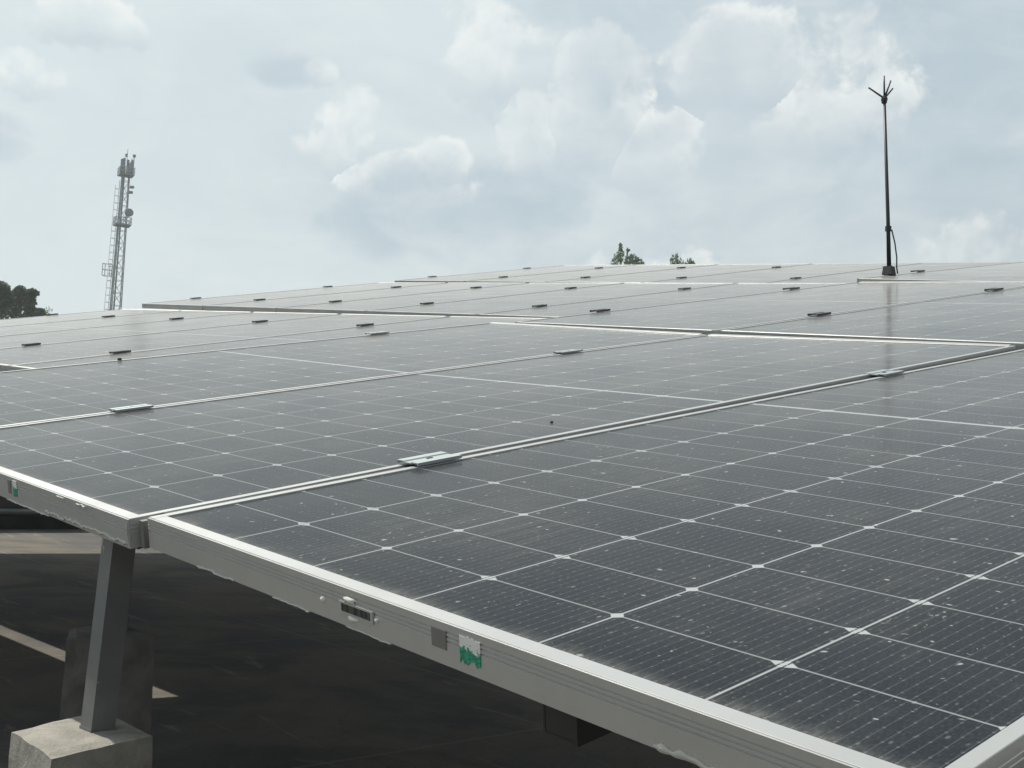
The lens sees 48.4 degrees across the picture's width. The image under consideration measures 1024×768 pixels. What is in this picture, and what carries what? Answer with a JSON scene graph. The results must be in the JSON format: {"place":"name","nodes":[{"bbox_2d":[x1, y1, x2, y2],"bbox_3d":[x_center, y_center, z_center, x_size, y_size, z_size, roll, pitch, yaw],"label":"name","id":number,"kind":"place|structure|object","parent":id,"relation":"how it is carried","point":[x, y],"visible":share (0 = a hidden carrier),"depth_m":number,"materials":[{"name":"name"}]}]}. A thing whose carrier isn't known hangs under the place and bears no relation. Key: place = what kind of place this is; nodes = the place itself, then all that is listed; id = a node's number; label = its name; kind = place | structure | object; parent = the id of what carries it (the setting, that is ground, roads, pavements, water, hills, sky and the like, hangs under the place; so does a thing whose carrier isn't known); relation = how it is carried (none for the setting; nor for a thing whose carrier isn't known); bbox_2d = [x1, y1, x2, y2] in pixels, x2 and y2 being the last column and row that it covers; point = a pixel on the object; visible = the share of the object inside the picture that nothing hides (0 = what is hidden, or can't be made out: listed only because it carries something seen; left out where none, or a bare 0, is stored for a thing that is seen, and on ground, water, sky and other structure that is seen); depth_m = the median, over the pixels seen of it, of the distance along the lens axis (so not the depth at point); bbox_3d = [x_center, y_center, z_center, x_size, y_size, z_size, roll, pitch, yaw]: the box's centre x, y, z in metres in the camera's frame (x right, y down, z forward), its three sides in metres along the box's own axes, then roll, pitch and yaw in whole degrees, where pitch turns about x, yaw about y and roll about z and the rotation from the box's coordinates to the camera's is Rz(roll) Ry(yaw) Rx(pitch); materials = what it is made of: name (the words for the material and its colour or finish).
{"place":"outdoors","nodes":[
{"label":"outdoors","id":0,"kind":"place"},
{"bbox_2d":[0,496,79,528],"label":"parapet wall","id":1,"kind":"structure","parent":0,"point":[28,522],"depth_m":10.76,"materials":[{"name":"concrete"}]},
{"bbox_2d":[0,509,45,515],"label":"conduit pipe","id":2,"kind":"object","parent":1,"relation":"attached to","point":[16,512],"visible":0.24,"depth_m":10.63,"materials":[{"name":"metal"}]},
{"bbox_2d":[0,309,179,326],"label":"solar panel","id":3,"kind":"object","parent":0,"point":[53,318],"visible":0.61,"depth_m":9.48,"materials":[{"name":"glass"}]},
{"bbox_2d":[102,151,135,309],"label":"telecom tower","id":4,"kind":"structure","parent":0,"point":[127,171],"depth_m":95.10,"materials":[{"name":"metal"}]},
{"bbox_2d":[0,310,249,335],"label":"solar panel","id":5,"kind":"object","parent":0,"point":[73,324],"visible":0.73,"depth_m":8.48,"materials":[{"name":"glass"}]},
{"bbox_2d":[126,576,132,630],"bbox_3d":[-0.882,0.358,2.584,0.042,0.401,0.042,0,-7,43],"label":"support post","id":6,"kind":"object","parent":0,"point":[128,611],"visible":0.07,"depth_m":2.57,"materials":[{"name":"metal"}]},
{"bbox_2d":[0,312,336,348],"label":"solar panel","id":7,"kind":"object","parent":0,"point":[18,340],"visible":0.73,"depth_m":7.45,"materials":[{"name":"glass"}]},
{"bbox_2d":[0,314,447,371],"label":"solar panel","id":8,"kind":"object","parent":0,"point":[66,350],"visible":0.78,"depth_m":6.39,"materials":[{"name":"glass"}]},
{"bbox_2d":[21,342,40,345],"bbox_3d":[-2.697,-0.224,6.391,0.090,0.010,0.048,-9,10,-42],"label":"panel clamp","id":9,"kind":"object","parent":8,"relation":"attached to","point":[36,343],"visible":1,"depth_m":6.38,"materials":[{"name":"metal"}]},
{"bbox_2d":[356,323,373,325],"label":"panel clamp","id":10,"kind":"object","parent":8,"relation":"attached to","point":[366,324],"visible":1,"depth_m":6.51,"materials":[{"name":"metal"}]},
{"bbox_2d":[203,282,522,311],"bbox_3d":[-1.198,-0.761,9.838,2.621,0.048,1.123,-10,11,-42],"label":"solar panel","id":11,"kind":"object","parent":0,"point":[270,305],"visible":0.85,"depth_m":9.62,"materials":[{"name":"glass"}]},
{"bbox_2d":[277,283,619,313],"bbox_3d":[-0.421,-0.686,9.004,2.621,0.047,1.123,-10,11,-42],"label":"solar panel","id":12,"kind":"object","parent":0,"point":[362,306],"visible":0.77,"depth_m":8.79,"materials":[{"name":"glass"}]},
{"bbox_2d":[0,0,1023,318],"label":"sky","id":13,"kind":"structure","parent":0,"point":[277,145],"materials":[{"name":"white"}]},
{"bbox_2d":[395,265,629,282],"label":"solar panel","id":14,"kind":"object","parent":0,"point":[495,274],"visible":0.62,"depth_m":12.68,"materials":[{"name":"glass"}]},
{"bbox_2d":[366,283,734,316],"bbox_3d":[0.357,-0.611,8.169,2.621,0.047,1.123,-10,11,-42],"label":"solar panel","id":15,"kind":"object","parent":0,"point":[473,307],"visible":0.66,"depth_m":7.97,"materials":[{"name":"glass"}]},
{"bbox_2d":[147,349,1023,767],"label":"solar panel","id":16,"kind":"object","parent":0,"point":[827,577],"visible":1,"depth_m":1.22,"materials":[{"name":"glass"}]},
{"bbox_2d":[542,704,611,746],"bbox_3d":[0.975,0.158,1.847,2.495,0.062,0.045,-8,9,-41],"label":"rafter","id":17,"kind":"object","parent":16,"relation":"attached to","point":[568,728],"visible":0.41,"depth_m":1.03,"materials":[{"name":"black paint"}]},
{"bbox_2d":[163,349,1020,513],"bbox_3d":[0.491,0.046,2.409,2.582,0.015,0.018,-8,9,-41],"label":"seam strip","id":18,"kind":"object","parent":16,"relation":"attached to","point":[541,441],"visible":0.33,"depth_m":2.02,"materials":[{"name":"metal"}]},
{"bbox_2d":[864,369,903,375],"bbox_3d":[0.905,-0.028,2.770,0.090,0.007,0.056,-9,9,-41],"label":"panel clamp","id":19,"kind":"object","parent":16,"relation":"attached to","point":[884,372],"visible":0.99,"depth_m":2.76,"materials":[{"name":"metal"}]},
{"bbox_2d":[465,264,716,282],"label":"solar panel","id":20,"kind":"object","parent":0,"point":[548,277],"visible":0.59,"depth_m":11.84,"materials":[{"name":"glass"}]},
{"bbox_2d":[644,263,918,282],"bbox_3d":[2.480,-0.983,10.225,2.621,0.047,1.157,-10,11,-42],"label":"solar panel","id":21,"kind":"object","parent":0,"point":[782,273],"visible":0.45,"depth_m":10.14,"materials":[{"name":"glass"}]},
{"bbox_2d":[766,262,1013,282],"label":"solar panel","id":22,"kind":"object","parent":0,"point":[849,277],"visible":0.38,"depth_m":9.60,"materials":[{"name":"glass"}]},
{"label":"ground","id":23,"kind":"structure","parent":0,"visible":0},
{"bbox_2d":[0,280,15,319],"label":"broadleaf tree","id":24,"kind":"object","parent":23,"relation":"on","point":[7,299],"visible":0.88,"depth_m":53.70,"materials":[{"name":"green plant"}]},
{"bbox_2d":[4,285,49,318],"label":"broadleaf tree","id":25,"kind":"object","parent":23,"relation":"on","point":[25,301],"visible":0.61,"depth_m":58.96,"materials":[{"name":"green plant"}]},
{"bbox_2d":[0,529,699,767],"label":"roof deck","id":26,"kind":"structure","parent":23,"relation":"on","point":[246,676],"depth_m":4.26,"materials":[{"name":"concrete"}]},
{"bbox_2d":[9,715,153,767],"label":"concrete pedestal","id":27,"kind":"object","parent":26,"relation":"on","point":[67,743],"visible":0.88,"depth_m":1.60,"materials":[{"name":"grey concrete"}]},
{"bbox_2d":[79,538,135,732],"bbox_3d":[-0.591,0.357,1.672,0.038,0.298,0.038,11,-10,-44],"label":"support post","id":28,"kind":"object","parent":27,"relation":"on","point":[106,648],"visible":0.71,"depth_m":1.66,"materials":[{"name":"metal"}]},
{"bbox_2d":[0,334,1015,552],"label":"solar panel","id":29,"kind":"object","parent":28,"relation":"on","point":[115,477],"visible":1,"depth_m":2.39,"materials":[{"name":"glass"}]},
{"bbox_2d":[139,519,149,548],"bbox_3d":[-0.497,0.203,1.544,0.010,0.038,0.012,-8,9,-41],"label":"joint plug","id":30,"kind":"object","parent":29,"relation":"attached to","point":[144,532],"visible":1,"depth_m":1.54,"materials":[{"name":"silver metal"}]},
{"bbox_2d":[397,451,461,465],"bbox_3d":[-0.134,0.121,1.860,0.090,0.006,0.056,-8,9,-41],"label":"panel clamp","id":31,"kind":"object","parent":29,"relation":"attached to","point":[429,458],"visible":1,"depth_m":1.85,"materials":[{"name":"metal"}]},
{"bbox_2d":[553,349,582,353],"bbox_3d":[0.179,-0.105,3.630,0.090,0.006,0.044,-9,9,-41],"label":"panel clamp","id":32,"kind":"object","parent":29,"relation":"attached to","point":[569,351],"visible":1,"depth_m":3.62,"materials":[{"name":"metal"}]},
{"bbox_2d":[60,624,155,734],"bbox_3d":[-0.944,0.781,2.575,0.198,0.457,0.263,5,-4,-29],"label":"concrete pedestal","id":33,"kind":"object","parent":26,"relation":"on","point":[134,708],"visible":0.46,"depth_m":2.49,"materials":[{"name":"grey concrete"}]},
{"label":"support post","id":34,"kind":"object","parent":26,"relation":"on","visible":0},
{"bbox_2d":[515,281,1023,334],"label":"solar panel","id":35,"kind":"object","parent":34,"relation":"on","point":[710,316],"visible":0.62,"depth_m":5.20,"materials":[{"name":"glass"}]},
{"bbox_2d":[590,309,610,311],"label":"panel clamp","id":36,"kind":"object","parent":35,"relation":"attached to","point":[599,310],"visible":1,"depth_m":5.37,"materials":[{"name":"metal"}]},
{"bbox_2d":[783,287,799,289],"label":"panel clamp","id":37,"kind":"object","parent":35,"relation":"attached to","point":[791,288],"visible":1,"depth_m":6.28,"materials":[{"name":"metal"}]},
{"bbox_2d":[807,312,830,315],"bbox_3d":[1.225,-0.279,4.541,0.090,0.010,0.048,-9,9,-39],"label":"panel clamp","id":38,"kind":"object","parent":35,"relation":"attached to","point":[820,313],"visible":1,"depth_m":4.53,"materials":[{"name":"metal"}]},
{"bbox_2d":[857,262,1023,281],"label":"solar panel","id":39,"kind":"object","parent":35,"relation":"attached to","point":[1014,271],"visible":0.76,"depth_m":6.79,"materials":[{"name":"glass"}]},
{"bbox_2d":[868,76,897,275],"bbox_3d":[2.275,-1.282,6.960,0.214,1.237,0.084,4,-4,-12],"label":"lightning rod","id":40,"kind":"object","parent":39,"relation":"on","point":[888,269],"visible":0.99,"depth_m":6.95,"materials":[{"name":"black metal"}]},
{"bbox_2d":[984,288,1003,290],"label":"panel clamp","id":41,"kind":"object","parent":35,"relation":"attached to","point":[995,289],"visible":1,"depth_m":5.38,"materials":[{"name":"metal"}]},
{"bbox_2d":[719,287,1023,349],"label":"solar panel","id":42,"kind":"object","parent":34,"relation":"attached to","point":[994,317],"visible":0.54,"depth_m":4.10,"materials":[{"name":"glass"}]},
{"bbox_3d":[-0.353,0.498,6.221,0.052,1.568,0.052,-1,-5,45],"label":"support post","id":43,"kind":"object","parent":26,"relation":"on","visible":0},
{"bbox_2d":[9,316,543,370],"bbox_3d":[-0.943,-0.196,5.649,2.621,0.047,1.139,-10,10,-42],"label":"solar panel","id":44,"kind":"object","parent":43,"relation":"on","point":[450,321],"visible":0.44,"depth_m":5.91,"materials":[{"name":"glass"}]},
{"bbox_2d":[109,350,130,353],"bbox_3d":[-1.907,-0.157,5.545,0.090,0.010,0.048,-10,10,-42],"label":"panel clamp","id":45,"kind":"object","parent":44,"relation":"attached to","point":[119,351],"visible":1,"depth_m":5.53,"materials":[{"name":"metal"}]},
{"label":"support post","id":46,"kind":"object","parent":26,"relation":"on","visible":0},
{"bbox_2d":[478,283,845,317],"bbox_3d":[1.134,-0.536,7.335,2.621,0.047,1.123,-10,11,-42],"label":"solar panel","id":47,"kind":"object","parent":46,"relation":"on","point":[669,297],"visible":0.41,"depth_m":7.36,"materials":[{"name":"glass"}]},
{"bbox_2d":[532,304,546,306],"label":"panel clamp","id":48,"kind":"object","parent":47,"relation":"attached to","point":[540,305],"visible":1,"depth_m":7.21,"materials":[{"name":"metal"}]},
{"bbox_3d":[-1.155,0.319,11.086,0.052,2.495,0.053,-1,-5,45],"label":"support post","id":49,"kind":"object","parent":26,"relation":"on","visible":0},
{"bbox_2d":[142,282,445,310],"bbox_3d":[-1.976,-0.836,10.673,2.621,0.047,1.123,-10,11,-42],"label":"solar panel","id":50,"kind":"object","parent":49,"relation":"attached to","point":[194,304],"visible":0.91,"depth_m":10.47,"materials":[{"name":"glass"}]},
{"bbox_3d":[2.354,0.306,11.628,0.052,2.961,0.053,7,-5,-45],"label":"support post","id":51,"kind":"object","parent":26,"relation":"on","visible":0},
{"bbox_2d":[547,263,809,282],"bbox_3d":[1.680,-1.067,11.086,2.621,0.048,1.157,-10,11,-42],"label":"solar panel","id":52,"kind":"object","parent":51,"relation":"attached to","point":[658,275],"visible":0.56,"depth_m":10.97,"materials":[{"name":"glass"}]},
{"bbox_2d":[611,243,644,264],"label":"feathery tree","id":53,"kind":"object","parent":23,"relation":"on","point":[620,252],"visible":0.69,"depth_m":70.34,"materials":[{"name":"green plant"}]},
{"bbox_2d":[669,252,695,263],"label":"feathery tree","id":54,"kind":"object","parent":23,"relation":"on","point":[678,261],"visible":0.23,"depth_m":74.91,"materials":[{"name":"green plant"}]},
{"label":"rafter","id":55,"kind":"object","parent":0,"visible":0},
{"bbox_2d":[0,322,705,426],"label":"solar panel","id":56,"kind":"object","parent":55,"relation":"on","point":[34,395],"visible":0.69,"depth_m":3.56,"materials":[{"name":"glass"}]},
{"bbox_2d":[109,404,153,411],"bbox_3d":[-0.898,0.056,2.687,0.090,0.007,0.044,-8,9,-41],"label":"panel clamp","id":57,"kind":"object","parent":56,"relation":"attached to","point":[128,408],"visible":1,"depth_m":2.68,"materials":[{"name":"metal"}]},
{"bbox_2d":[365,331,389,334],"bbox_3d":[-0.543,-0.207,4.590,0.090,0.006,0.044,-9,10,-41],"label":"panel clamp","id":58,"kind":"object","parent":56,"relation":"attached to","point":[379,332],"visible":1,"depth_m":4.58,"materials":[{"name":"metal"}]}
]}

